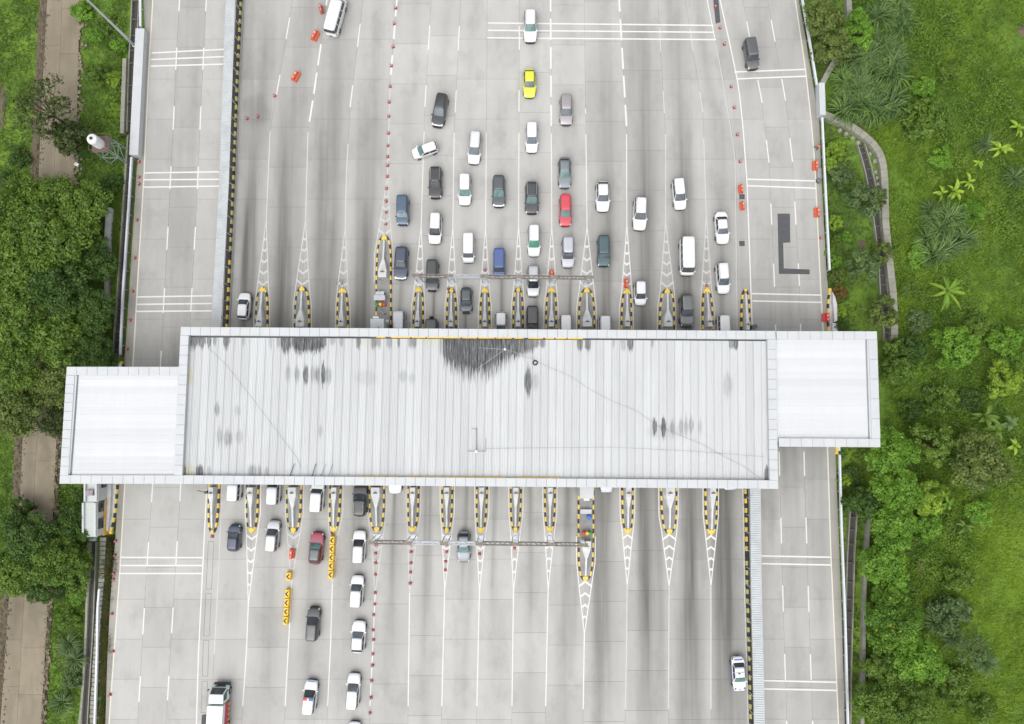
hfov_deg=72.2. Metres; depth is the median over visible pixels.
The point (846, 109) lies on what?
reed clump
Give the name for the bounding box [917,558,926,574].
soil patch
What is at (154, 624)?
highway road
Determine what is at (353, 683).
car
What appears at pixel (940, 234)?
reed clump
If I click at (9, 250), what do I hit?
tree
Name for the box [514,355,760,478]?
roof wire
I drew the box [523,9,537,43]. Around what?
car
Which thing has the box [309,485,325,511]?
car
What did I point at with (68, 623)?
shrub
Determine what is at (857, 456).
garden grass
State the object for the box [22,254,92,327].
tree
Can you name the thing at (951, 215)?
reed clump
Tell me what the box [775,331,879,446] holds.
toll canopy
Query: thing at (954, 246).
reed clump
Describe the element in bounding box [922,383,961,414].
tree
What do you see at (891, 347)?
tree
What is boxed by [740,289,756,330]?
toll island
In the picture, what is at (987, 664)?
reed clump
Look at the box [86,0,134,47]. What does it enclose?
street lamp
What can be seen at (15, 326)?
tree
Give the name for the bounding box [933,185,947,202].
banana plant
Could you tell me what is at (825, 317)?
plastic barrier
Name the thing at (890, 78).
reed clump
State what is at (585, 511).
equipment cabinet
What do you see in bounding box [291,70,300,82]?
plastic barrier
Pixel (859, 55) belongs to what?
reed clump
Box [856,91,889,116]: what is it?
reed clump
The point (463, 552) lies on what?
car
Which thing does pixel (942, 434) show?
tree
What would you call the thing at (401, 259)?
car
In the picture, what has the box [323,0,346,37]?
van
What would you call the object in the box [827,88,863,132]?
reed clump
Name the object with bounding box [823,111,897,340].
retaining wall
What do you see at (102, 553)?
verge paving
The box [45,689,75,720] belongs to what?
reed clump
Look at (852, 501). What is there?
tree
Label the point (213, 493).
toll island
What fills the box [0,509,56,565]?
tree
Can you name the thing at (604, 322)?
car
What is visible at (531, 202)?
car
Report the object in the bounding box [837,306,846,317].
shrub
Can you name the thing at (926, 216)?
reed clump
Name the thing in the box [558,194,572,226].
car
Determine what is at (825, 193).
guardrail
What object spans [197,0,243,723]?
median pavement
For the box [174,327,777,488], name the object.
toll canopy
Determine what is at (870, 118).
reed clump
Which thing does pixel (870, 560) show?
tree
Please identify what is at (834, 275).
shrub
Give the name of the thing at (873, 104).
reed clump
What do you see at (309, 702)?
car
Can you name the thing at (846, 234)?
shrub
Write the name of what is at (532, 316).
car
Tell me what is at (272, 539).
car
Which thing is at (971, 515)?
shrub
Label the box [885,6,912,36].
reed clump
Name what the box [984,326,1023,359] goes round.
shrub
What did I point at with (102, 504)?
window
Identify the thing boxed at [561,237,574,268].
car
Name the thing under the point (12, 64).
verge grass
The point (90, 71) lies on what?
shrub
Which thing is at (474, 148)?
car
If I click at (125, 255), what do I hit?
guardrail
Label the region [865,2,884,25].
reed clump
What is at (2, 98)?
soil patch
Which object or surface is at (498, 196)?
car
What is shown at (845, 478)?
shrub
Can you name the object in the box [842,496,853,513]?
shrub
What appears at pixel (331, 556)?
chevron barrier
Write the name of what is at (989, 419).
banana plant
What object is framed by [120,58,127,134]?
retaining wall
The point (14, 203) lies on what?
tree
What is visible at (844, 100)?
reed clump
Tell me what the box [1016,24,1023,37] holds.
soil patch
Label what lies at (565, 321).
car
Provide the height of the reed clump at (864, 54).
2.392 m
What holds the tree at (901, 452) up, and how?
on the ground at (858, 294)
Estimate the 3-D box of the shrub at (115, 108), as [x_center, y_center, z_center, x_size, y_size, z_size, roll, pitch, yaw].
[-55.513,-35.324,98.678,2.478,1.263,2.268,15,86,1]
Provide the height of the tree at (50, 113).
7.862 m
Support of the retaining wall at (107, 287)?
on the ground at (858, 294)
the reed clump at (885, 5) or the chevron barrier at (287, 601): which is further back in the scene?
the reed clump at (885, 5)
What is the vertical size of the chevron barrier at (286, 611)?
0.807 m
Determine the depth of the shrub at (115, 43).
99.01 m
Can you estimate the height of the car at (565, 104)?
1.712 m
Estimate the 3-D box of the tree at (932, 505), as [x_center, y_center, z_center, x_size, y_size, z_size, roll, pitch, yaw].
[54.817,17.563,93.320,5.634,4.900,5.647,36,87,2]
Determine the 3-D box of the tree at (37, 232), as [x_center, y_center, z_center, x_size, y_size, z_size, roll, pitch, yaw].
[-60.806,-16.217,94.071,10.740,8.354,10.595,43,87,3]
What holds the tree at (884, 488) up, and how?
on the ground at (858, 294)
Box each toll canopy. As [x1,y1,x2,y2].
[59,367,178,483]
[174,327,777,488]
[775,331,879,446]
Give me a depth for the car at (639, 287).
95.66 m
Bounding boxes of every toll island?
[197,484,220,532]
[246,286,268,533]
[286,286,309,532]
[329,287,348,532]
[369,234,391,532]
[407,287,423,532]
[441,287,456,532]
[476,287,489,532]
[510,286,523,532]
[544,287,556,532]
[578,287,594,581]
[620,288,633,533]
[659,288,676,534]
[701,287,717,535]
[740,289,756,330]
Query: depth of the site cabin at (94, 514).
92.24 m
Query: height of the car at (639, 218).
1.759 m
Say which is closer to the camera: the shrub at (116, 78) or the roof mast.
the roof mast
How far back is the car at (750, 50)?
97.86 m
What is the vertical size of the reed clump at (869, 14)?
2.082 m
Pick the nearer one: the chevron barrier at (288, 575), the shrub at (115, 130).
the chevron barrier at (288, 575)
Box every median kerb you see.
[225,0,243,326]
[742,489,751,723]
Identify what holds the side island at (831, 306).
on the highway road at (802, 631)
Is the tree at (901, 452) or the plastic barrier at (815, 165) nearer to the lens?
the tree at (901, 452)
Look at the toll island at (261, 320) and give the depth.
94.82 m
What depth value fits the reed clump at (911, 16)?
98.76 m
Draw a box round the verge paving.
[90,537,106,723]
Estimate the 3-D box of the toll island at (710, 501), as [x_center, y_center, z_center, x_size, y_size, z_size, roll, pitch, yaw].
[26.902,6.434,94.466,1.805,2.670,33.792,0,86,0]
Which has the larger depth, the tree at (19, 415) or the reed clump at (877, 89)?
the reed clump at (877, 89)
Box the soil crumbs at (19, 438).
[0,2,50,722]
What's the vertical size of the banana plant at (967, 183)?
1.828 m
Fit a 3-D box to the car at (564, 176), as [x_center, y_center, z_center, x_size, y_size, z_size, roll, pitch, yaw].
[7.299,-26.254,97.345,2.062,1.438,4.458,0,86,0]
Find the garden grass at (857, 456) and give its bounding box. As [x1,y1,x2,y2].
[805,0,882,723]
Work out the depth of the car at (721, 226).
96.51 m
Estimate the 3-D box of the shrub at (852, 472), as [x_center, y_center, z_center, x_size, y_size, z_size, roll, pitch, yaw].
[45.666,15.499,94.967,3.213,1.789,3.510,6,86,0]
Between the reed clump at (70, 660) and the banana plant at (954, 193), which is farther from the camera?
the banana plant at (954, 193)
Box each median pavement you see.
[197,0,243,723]
[708,0,753,723]
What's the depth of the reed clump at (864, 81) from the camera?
97.81 m
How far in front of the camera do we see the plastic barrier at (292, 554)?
93.96 m
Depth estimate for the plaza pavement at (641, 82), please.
98.31 m
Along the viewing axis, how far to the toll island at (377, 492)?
96.48 m
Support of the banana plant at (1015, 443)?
on the ground at (858, 294)
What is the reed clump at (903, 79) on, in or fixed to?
on the ground at (858, 294)
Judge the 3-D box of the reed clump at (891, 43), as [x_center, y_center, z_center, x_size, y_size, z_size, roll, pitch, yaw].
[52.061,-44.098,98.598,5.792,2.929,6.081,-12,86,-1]
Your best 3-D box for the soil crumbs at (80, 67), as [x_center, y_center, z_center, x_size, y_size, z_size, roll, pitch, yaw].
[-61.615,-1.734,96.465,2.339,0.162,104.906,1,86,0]
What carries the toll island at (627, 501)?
on the plaza pavement at (644, 623)
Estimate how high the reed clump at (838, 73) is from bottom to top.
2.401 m
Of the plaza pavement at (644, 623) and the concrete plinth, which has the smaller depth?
the plaza pavement at (644, 623)
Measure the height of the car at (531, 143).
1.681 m
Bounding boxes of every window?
[98,517,104,528]
[99,501,104,511]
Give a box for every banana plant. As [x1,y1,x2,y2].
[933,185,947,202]
[943,497,954,509]
[947,179,964,200]
[956,519,974,533]
[960,172,975,190]
[969,403,1000,427]
[973,159,983,168]
[980,423,1002,440]
[988,141,1014,157]
[1001,414,1018,430]
[1007,438,1020,454]
[1009,120,1023,136]
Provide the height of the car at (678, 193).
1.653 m
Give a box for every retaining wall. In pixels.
[78,542,89,723]
[104,207,113,257]
[104,274,110,299]
[114,135,129,324]
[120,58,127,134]
[819,0,851,82]
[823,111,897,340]
[858,518,870,723]
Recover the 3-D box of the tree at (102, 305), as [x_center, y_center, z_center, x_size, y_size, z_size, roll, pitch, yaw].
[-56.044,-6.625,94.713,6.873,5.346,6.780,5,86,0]
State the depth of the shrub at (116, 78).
98.74 m
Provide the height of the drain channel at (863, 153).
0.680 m
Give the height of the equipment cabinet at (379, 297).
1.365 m
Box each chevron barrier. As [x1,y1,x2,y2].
[283,615,289,624]
[284,597,290,606]
[284,606,289,615]
[285,588,290,597]
[286,571,291,580]
[328,561,334,569]
[328,569,333,578]
[329,544,335,552]
[329,552,334,560]
[330,535,335,544]
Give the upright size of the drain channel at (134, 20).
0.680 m
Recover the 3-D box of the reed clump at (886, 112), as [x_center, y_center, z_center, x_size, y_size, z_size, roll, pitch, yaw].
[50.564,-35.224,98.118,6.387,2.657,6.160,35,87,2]
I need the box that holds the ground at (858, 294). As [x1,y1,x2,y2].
[0,0,1023,723]
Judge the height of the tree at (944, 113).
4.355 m
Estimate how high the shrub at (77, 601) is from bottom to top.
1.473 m
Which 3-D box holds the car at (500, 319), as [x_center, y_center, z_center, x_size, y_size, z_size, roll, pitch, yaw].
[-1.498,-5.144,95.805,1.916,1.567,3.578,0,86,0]
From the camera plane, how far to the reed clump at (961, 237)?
96.44 m
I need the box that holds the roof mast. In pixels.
[475,428,477,452]
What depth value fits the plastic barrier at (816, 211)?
97.19 m
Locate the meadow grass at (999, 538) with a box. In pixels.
[838,0,1023,723]
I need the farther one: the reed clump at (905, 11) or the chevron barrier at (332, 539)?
the reed clump at (905, 11)
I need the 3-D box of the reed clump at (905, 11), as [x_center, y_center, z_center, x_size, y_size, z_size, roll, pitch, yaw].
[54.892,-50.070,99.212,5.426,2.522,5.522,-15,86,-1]
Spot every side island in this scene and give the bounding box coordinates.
[106,361,124,533]
[827,288,839,453]
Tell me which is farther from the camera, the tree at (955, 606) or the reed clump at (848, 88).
the reed clump at (848, 88)
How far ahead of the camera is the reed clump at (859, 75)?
97.70 m
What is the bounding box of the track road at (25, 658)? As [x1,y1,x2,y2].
[0,0,80,723]
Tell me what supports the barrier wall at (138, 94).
on the highway road at (154, 624)
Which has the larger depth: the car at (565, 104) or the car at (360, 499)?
the car at (565, 104)
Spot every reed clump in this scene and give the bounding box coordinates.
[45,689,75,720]
[51,629,87,659]
[59,643,90,674]
[822,55,863,89]
[826,64,861,95]
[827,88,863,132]
[829,87,853,108]
[832,82,861,113]
[833,88,874,120]
[835,71,870,92]
[839,10,879,40]
[839,64,878,100]
[839,71,870,100]
[840,89,869,123]
[844,44,877,76]
[846,60,874,88]
[847,23,877,52]
[847,73,875,101]
[847,84,884,124]
[848,34,885,72]
[848,43,882,67]
[849,80,879,106]
[853,89,892,124]
[854,102,886,130]
[854,105,876,126]
[855,35,886,66]
[856,5,878,25]
[856,90,896,131]
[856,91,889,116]
[859,23,891,59]
[859,49,893,82]
[860,0,895,32]
[860,78,888,103]
[861,92,887,122]
[862,29,892,60]
[864,94,893,125]
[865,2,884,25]
[865,71,892,99]
[868,31,902,66]
[871,56,908,87]
[872,0,901,18]
[872,23,887,48]
[872,38,908,70]
[872,44,914,81]
[873,31,901,60]
[873,42,912,74]
[873,54,914,92]
[873,86,909,123]
[874,1,903,28]
[874,43,908,79]
[875,72,914,115]
[877,92,905,121]
[879,0,915,8]
[882,0,914,22]
[882,33,908,58]
[883,15,919,43]
[884,0,914,19]
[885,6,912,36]
[885,44,915,65]
[890,9,919,37]
[910,224,943,252]
[911,230,957,273]
[917,197,944,224]
[917,211,957,249]
[918,203,946,231]
[921,607,945,637]
[922,206,965,242]
[924,218,957,249]
[925,198,961,227]
[926,231,971,262]
[927,193,971,228]
[937,202,973,239]
[941,625,969,652]
[948,216,985,253]
[969,129,999,157]
[971,648,1002,681]
[1000,164,1023,190]
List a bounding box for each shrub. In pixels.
[0,170,11,188]
[8,145,33,168]
[49,692,70,714]
[57,607,81,632]
[61,665,82,689]
[67,585,86,607]
[68,0,92,20]
[83,63,108,87]
[86,25,104,42]
[93,14,114,35]
[98,173,124,195]
[104,70,121,88]
[107,102,120,117]
[109,37,127,52]
[109,126,125,140]
[822,156,836,170]
[824,248,833,256]
[825,138,845,161]
[825,214,843,229]
[826,255,842,269]
[827,269,843,285]
[828,161,854,189]
[831,234,845,246]
[832,284,848,300]
[833,317,849,330]
[836,473,850,486]
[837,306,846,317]
[837,464,860,488]
[840,230,852,242]
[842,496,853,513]
[895,397,922,424]
[899,278,919,297]
[906,308,931,336]
[907,241,933,269]
[909,76,936,98]
[926,144,954,170]
[938,62,961,84]
[942,564,975,592]
[956,387,984,412]
[959,198,984,223]
[962,310,991,337]
[962,499,992,525]
[966,693,997,723]
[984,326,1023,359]
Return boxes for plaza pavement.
[213,484,748,723]
[230,0,737,330]
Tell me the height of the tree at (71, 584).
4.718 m
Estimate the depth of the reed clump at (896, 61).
97.87 m
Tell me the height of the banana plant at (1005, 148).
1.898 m
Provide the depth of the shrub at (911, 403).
95.22 m
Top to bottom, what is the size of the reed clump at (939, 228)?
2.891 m
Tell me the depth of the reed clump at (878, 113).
97.61 m
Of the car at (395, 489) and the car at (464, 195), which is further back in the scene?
the car at (464, 195)
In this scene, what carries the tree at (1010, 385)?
on the ground at (858, 294)
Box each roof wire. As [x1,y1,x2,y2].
[213,352,299,463]
[491,447,762,456]
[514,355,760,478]
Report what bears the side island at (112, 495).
on the highway road at (154, 624)
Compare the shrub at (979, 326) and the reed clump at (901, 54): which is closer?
the shrub at (979, 326)
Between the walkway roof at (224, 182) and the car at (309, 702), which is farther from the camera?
the walkway roof at (224, 182)
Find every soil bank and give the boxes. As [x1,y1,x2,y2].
[0,0,46,720]
[42,436,61,723]
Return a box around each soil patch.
[0,82,5,130]
[858,240,865,249]
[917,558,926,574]
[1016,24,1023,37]
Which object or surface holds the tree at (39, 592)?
on the ground at (858, 294)
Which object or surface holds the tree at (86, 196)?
on the ground at (858, 294)
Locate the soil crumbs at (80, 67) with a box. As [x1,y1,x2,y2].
[37,0,86,723]
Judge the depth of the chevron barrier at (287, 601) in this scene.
93.20 m
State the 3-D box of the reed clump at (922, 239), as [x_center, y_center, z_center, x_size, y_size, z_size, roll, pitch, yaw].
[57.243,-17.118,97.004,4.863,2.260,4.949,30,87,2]
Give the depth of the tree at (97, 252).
93.93 m
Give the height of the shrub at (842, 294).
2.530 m
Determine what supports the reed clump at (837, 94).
on the ground at (858, 294)
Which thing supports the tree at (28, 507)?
on the ground at (858, 294)
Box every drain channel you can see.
[81,541,98,723]
[112,140,135,357]
[126,0,139,132]
[843,511,857,723]
[856,144,891,341]
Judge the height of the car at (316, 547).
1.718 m
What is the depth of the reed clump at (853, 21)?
98.53 m
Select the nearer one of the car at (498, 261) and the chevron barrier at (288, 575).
the chevron barrier at (288, 575)
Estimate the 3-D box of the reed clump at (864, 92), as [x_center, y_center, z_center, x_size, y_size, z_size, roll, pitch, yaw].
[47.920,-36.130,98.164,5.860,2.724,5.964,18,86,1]
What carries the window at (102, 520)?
in the site cabin at (94, 514)
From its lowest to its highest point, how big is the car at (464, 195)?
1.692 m
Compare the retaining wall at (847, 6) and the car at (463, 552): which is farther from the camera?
the retaining wall at (847, 6)
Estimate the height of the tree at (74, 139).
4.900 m
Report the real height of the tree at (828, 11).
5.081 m
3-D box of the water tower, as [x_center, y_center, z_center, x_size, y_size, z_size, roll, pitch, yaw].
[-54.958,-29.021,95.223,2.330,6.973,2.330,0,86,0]
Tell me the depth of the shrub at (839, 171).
97.29 m
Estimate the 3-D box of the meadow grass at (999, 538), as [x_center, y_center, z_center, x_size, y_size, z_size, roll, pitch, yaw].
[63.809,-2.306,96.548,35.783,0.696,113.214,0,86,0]
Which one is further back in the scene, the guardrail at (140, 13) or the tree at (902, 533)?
the guardrail at (140, 13)
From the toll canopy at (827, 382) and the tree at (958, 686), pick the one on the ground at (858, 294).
the tree at (958, 686)
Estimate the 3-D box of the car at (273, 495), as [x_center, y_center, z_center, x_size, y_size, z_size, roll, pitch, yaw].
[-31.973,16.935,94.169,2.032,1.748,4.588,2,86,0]
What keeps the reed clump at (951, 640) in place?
on the ground at (858, 294)
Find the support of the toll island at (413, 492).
on the plaza pavement at (641, 82)
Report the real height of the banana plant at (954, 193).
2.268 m
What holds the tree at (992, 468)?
on the ground at (858, 294)
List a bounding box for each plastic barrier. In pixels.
[289,549,295,558]
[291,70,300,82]
[311,29,319,41]
[319,3,324,13]
[549,269,553,278]
[624,278,628,287]
[738,184,742,193]
[739,201,744,210]
[812,160,817,170]
[813,207,819,216]
[822,313,829,321]
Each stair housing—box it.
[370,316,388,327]
[577,487,593,500]
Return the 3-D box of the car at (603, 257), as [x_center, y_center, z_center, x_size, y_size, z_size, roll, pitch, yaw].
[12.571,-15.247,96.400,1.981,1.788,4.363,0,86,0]
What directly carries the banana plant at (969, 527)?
on the ground at (858, 294)
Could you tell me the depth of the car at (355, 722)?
92.24 m
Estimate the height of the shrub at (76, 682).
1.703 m
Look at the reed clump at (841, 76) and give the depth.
98.07 m
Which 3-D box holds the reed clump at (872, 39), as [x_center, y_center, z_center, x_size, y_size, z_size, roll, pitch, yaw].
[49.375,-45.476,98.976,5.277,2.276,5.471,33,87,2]
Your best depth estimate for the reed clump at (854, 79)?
97.95 m
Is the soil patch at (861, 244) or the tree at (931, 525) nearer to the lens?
the tree at (931, 525)
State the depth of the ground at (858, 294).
97.89 m
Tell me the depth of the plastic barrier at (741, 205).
97.30 m
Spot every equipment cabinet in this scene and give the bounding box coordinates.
[374,295,385,300]
[580,509,591,513]
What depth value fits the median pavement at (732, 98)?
98.09 m
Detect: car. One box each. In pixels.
[226,484,242,501]
[226,524,242,551]
[237,293,252,319]
[265,519,281,551]
[266,485,281,504]
[302,678,318,714]
[305,606,321,641]
[308,531,325,564]
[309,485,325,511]
[346,671,361,709]
[349,574,364,607]
[349,720,360,723]
[350,619,366,652]
[352,485,368,516]
[352,529,366,562]
[389,486,402,493]
[392,310,405,327]
[393,246,408,280]
[395,195,409,225]
[412,141,438,159]
[425,259,438,291]
[425,316,438,328]
[427,212,442,244]
[428,166,442,199]
[431,93,448,128]
[456,530,470,561]
[457,173,471,205]
[459,287,472,313]
[461,233,474,263]
[467,131,481,165]
[491,175,505,207]
[492,248,505,276]
[495,311,506,328]
[522,69,536,98]
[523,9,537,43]
[524,181,539,214]
[525,122,538,153]
[525,305,539,328]
[526,265,540,297]
[527,225,540,256]
[557,157,571,188]
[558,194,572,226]
[559,94,573,125]
[559,314,571,329]
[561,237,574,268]
[595,181,610,212]
[596,235,610,267]
[598,315,610,329]
[599,487,612,492]
[632,197,647,231]
[633,280,647,305]
[671,178,686,210]
[678,294,694,327]
[713,212,729,244]
[714,263,730,294]
[715,315,730,330]
[729,655,747,691]
[742,37,759,71]
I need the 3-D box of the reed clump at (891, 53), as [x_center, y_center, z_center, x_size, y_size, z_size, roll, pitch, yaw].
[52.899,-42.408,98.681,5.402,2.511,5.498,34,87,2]
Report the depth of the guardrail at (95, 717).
92.75 m
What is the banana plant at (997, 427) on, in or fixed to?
on the ground at (858, 294)
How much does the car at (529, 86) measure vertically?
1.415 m
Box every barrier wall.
[129,28,147,158]
[814,83,825,118]
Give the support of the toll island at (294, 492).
on the plaza pavement at (641, 82)
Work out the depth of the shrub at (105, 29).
99.07 m
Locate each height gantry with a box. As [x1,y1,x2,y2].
[367,534,587,546]
[412,274,593,285]
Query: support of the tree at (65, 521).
on the ground at (858, 294)
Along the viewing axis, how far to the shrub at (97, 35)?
99.14 m
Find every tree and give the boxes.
[0,171,48,237]
[0,226,62,290]
[0,278,50,349]
[0,340,50,397]
[0,389,46,437]
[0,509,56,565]
[0,549,36,597]
[9,73,76,143]
[9,496,37,519]
[14,201,94,274]
[17,172,80,235]
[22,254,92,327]
[24,530,92,586]
[26,571,65,603]
[27,303,89,367]
[28,360,79,408]
[36,401,64,437]
[46,504,91,543]
[49,179,114,238]
[50,118,95,159]
[56,556,93,598]
[69,235,120,282]
[69,287,116,335]
[70,328,119,366]
[71,486,83,504]
[802,0,846,42]
[808,48,824,63]
[813,26,852,66]
[840,484,880,523]
[841,181,882,218]
[843,6,870,26]
[844,19,875,51]
[845,249,883,285]
[850,678,898,723]
[857,533,910,585]
[858,647,900,684]
[860,293,899,328]
[862,590,924,653]
[863,425,921,475]
[864,455,926,510]
[868,188,887,208]
[868,500,918,550]
[871,575,910,610]
[873,241,895,263]
[880,352,915,384]
[881,337,903,360]
[883,675,943,723]
[885,630,948,684]
[895,98,947,141]
[897,336,929,369]
[908,422,956,467]
[913,512,942,543]
[914,478,950,516]
[917,97,953,133]
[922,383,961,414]
[924,596,972,635]
[924,665,976,713]
[929,276,964,310]
[929,325,981,370]
[948,427,1016,492]
[953,630,991,668]
[986,358,1023,398]
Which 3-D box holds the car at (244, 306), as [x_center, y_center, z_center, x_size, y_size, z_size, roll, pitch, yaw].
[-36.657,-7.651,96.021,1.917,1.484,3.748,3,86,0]
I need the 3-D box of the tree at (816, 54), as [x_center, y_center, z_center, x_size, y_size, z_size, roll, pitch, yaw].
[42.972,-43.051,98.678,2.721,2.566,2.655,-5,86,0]
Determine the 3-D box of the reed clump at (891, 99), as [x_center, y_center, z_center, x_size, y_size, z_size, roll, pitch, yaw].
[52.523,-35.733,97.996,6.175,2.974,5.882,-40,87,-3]
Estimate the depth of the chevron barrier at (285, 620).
93.05 m
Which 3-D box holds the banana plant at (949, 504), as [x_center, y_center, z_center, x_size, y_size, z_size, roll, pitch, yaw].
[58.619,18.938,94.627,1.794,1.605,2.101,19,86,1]
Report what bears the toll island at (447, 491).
on the plaza pavement at (641, 82)
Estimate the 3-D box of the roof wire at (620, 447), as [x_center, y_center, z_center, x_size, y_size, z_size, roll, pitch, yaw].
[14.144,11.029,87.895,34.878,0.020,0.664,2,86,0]
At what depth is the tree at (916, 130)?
97.12 m
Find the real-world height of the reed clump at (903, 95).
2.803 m
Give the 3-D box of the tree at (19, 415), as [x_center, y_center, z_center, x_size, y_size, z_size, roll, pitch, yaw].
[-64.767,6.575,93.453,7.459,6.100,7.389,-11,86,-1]
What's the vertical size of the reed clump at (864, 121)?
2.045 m
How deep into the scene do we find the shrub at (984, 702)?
92.40 m
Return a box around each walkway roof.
[211,0,239,326]
[746,489,764,723]
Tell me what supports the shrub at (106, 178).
on the ground at (858, 294)
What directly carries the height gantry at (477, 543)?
on the plaza pavement at (644, 623)
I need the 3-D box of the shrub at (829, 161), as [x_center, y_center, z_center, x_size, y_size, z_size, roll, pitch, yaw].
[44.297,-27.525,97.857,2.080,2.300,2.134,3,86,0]
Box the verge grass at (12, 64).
[0,0,128,723]
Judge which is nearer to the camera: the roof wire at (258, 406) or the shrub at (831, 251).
the roof wire at (258, 406)
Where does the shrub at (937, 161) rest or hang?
on the ground at (858, 294)
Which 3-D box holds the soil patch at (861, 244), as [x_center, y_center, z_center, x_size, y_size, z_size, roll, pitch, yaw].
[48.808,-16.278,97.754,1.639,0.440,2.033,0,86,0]
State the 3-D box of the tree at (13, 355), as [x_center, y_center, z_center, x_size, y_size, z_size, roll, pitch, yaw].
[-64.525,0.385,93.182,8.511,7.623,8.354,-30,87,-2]
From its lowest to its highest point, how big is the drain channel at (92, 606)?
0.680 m
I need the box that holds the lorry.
[206,682,231,723]
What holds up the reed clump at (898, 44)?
on the ground at (858, 294)
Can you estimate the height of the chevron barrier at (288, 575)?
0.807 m
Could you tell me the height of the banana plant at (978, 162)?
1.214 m
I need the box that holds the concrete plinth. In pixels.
[817,168,821,178]
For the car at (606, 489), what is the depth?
94.14 m
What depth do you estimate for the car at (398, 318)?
94.89 m
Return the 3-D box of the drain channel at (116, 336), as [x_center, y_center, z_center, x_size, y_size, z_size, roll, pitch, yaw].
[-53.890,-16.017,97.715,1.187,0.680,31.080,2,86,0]
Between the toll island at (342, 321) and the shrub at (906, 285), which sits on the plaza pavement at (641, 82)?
the toll island at (342, 321)
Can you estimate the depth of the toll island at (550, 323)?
94.79 m
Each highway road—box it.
[105,0,235,723]
[719,0,844,723]
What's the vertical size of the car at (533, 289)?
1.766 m
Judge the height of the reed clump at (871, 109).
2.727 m
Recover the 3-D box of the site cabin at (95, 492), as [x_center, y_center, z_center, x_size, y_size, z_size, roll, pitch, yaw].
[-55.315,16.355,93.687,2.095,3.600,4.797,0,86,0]
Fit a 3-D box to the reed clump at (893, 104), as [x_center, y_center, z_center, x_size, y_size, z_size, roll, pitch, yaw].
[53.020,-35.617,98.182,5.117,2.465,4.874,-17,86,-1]
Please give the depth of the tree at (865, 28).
97.15 m
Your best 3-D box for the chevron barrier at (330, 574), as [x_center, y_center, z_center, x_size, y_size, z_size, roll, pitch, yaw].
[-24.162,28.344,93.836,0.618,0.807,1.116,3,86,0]
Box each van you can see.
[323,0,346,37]
[678,236,695,276]
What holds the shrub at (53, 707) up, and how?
on the ground at (858, 294)
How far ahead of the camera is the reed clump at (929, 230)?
96.35 m
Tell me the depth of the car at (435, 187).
96.65 m
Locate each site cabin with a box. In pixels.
[82,499,108,536]
[84,484,107,501]
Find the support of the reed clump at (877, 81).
on the ground at (858, 294)
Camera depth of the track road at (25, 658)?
95.30 m
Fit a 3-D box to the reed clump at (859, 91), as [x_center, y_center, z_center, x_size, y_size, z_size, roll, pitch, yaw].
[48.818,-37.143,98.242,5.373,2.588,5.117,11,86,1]
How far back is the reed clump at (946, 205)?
96.64 m
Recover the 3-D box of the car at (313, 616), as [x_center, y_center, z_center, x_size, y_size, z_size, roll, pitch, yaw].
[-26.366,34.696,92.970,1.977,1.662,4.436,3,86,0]
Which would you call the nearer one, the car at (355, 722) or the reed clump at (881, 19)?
the car at (355, 722)
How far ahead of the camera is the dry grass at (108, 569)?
93.92 m
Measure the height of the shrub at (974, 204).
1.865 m
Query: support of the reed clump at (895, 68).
on the ground at (858, 294)
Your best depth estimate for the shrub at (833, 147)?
97.87 m
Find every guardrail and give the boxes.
[93,587,102,723]
[119,157,135,354]
[139,0,143,27]
[800,0,817,85]
[819,117,830,271]
[836,454,848,723]
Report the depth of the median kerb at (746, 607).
93.80 m
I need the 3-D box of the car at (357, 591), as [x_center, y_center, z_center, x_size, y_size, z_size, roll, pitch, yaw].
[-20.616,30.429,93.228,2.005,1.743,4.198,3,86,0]
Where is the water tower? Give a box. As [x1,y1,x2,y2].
[87,134,128,164]
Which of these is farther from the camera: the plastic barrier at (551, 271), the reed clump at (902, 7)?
the reed clump at (902, 7)
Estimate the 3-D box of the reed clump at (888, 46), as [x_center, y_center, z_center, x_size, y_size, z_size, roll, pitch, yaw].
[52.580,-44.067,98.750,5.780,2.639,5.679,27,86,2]
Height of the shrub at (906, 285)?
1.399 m
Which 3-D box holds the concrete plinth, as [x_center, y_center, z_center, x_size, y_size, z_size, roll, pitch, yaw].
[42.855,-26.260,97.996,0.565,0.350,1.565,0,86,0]
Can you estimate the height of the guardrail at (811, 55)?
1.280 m
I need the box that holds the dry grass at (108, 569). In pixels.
[93,533,117,723]
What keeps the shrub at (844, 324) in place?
on the ground at (858, 294)
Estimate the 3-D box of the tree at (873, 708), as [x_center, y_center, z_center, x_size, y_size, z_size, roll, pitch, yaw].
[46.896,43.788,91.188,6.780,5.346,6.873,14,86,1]
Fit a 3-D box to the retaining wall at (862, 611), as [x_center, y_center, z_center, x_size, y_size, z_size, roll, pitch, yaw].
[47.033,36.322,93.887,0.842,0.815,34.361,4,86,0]
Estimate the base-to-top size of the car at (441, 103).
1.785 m
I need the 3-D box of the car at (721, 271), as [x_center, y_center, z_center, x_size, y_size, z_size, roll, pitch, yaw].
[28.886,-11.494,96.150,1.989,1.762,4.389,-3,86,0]
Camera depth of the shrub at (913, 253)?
96.72 m
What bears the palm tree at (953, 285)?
on the ground at (858, 294)
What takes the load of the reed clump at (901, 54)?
on the ground at (858, 294)
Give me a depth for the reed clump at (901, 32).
98.73 m
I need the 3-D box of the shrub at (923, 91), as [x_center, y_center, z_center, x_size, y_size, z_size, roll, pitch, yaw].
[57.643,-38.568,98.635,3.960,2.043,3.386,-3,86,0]
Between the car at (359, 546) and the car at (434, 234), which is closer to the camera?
the car at (359, 546)
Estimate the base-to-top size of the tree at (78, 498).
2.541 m
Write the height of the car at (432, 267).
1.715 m

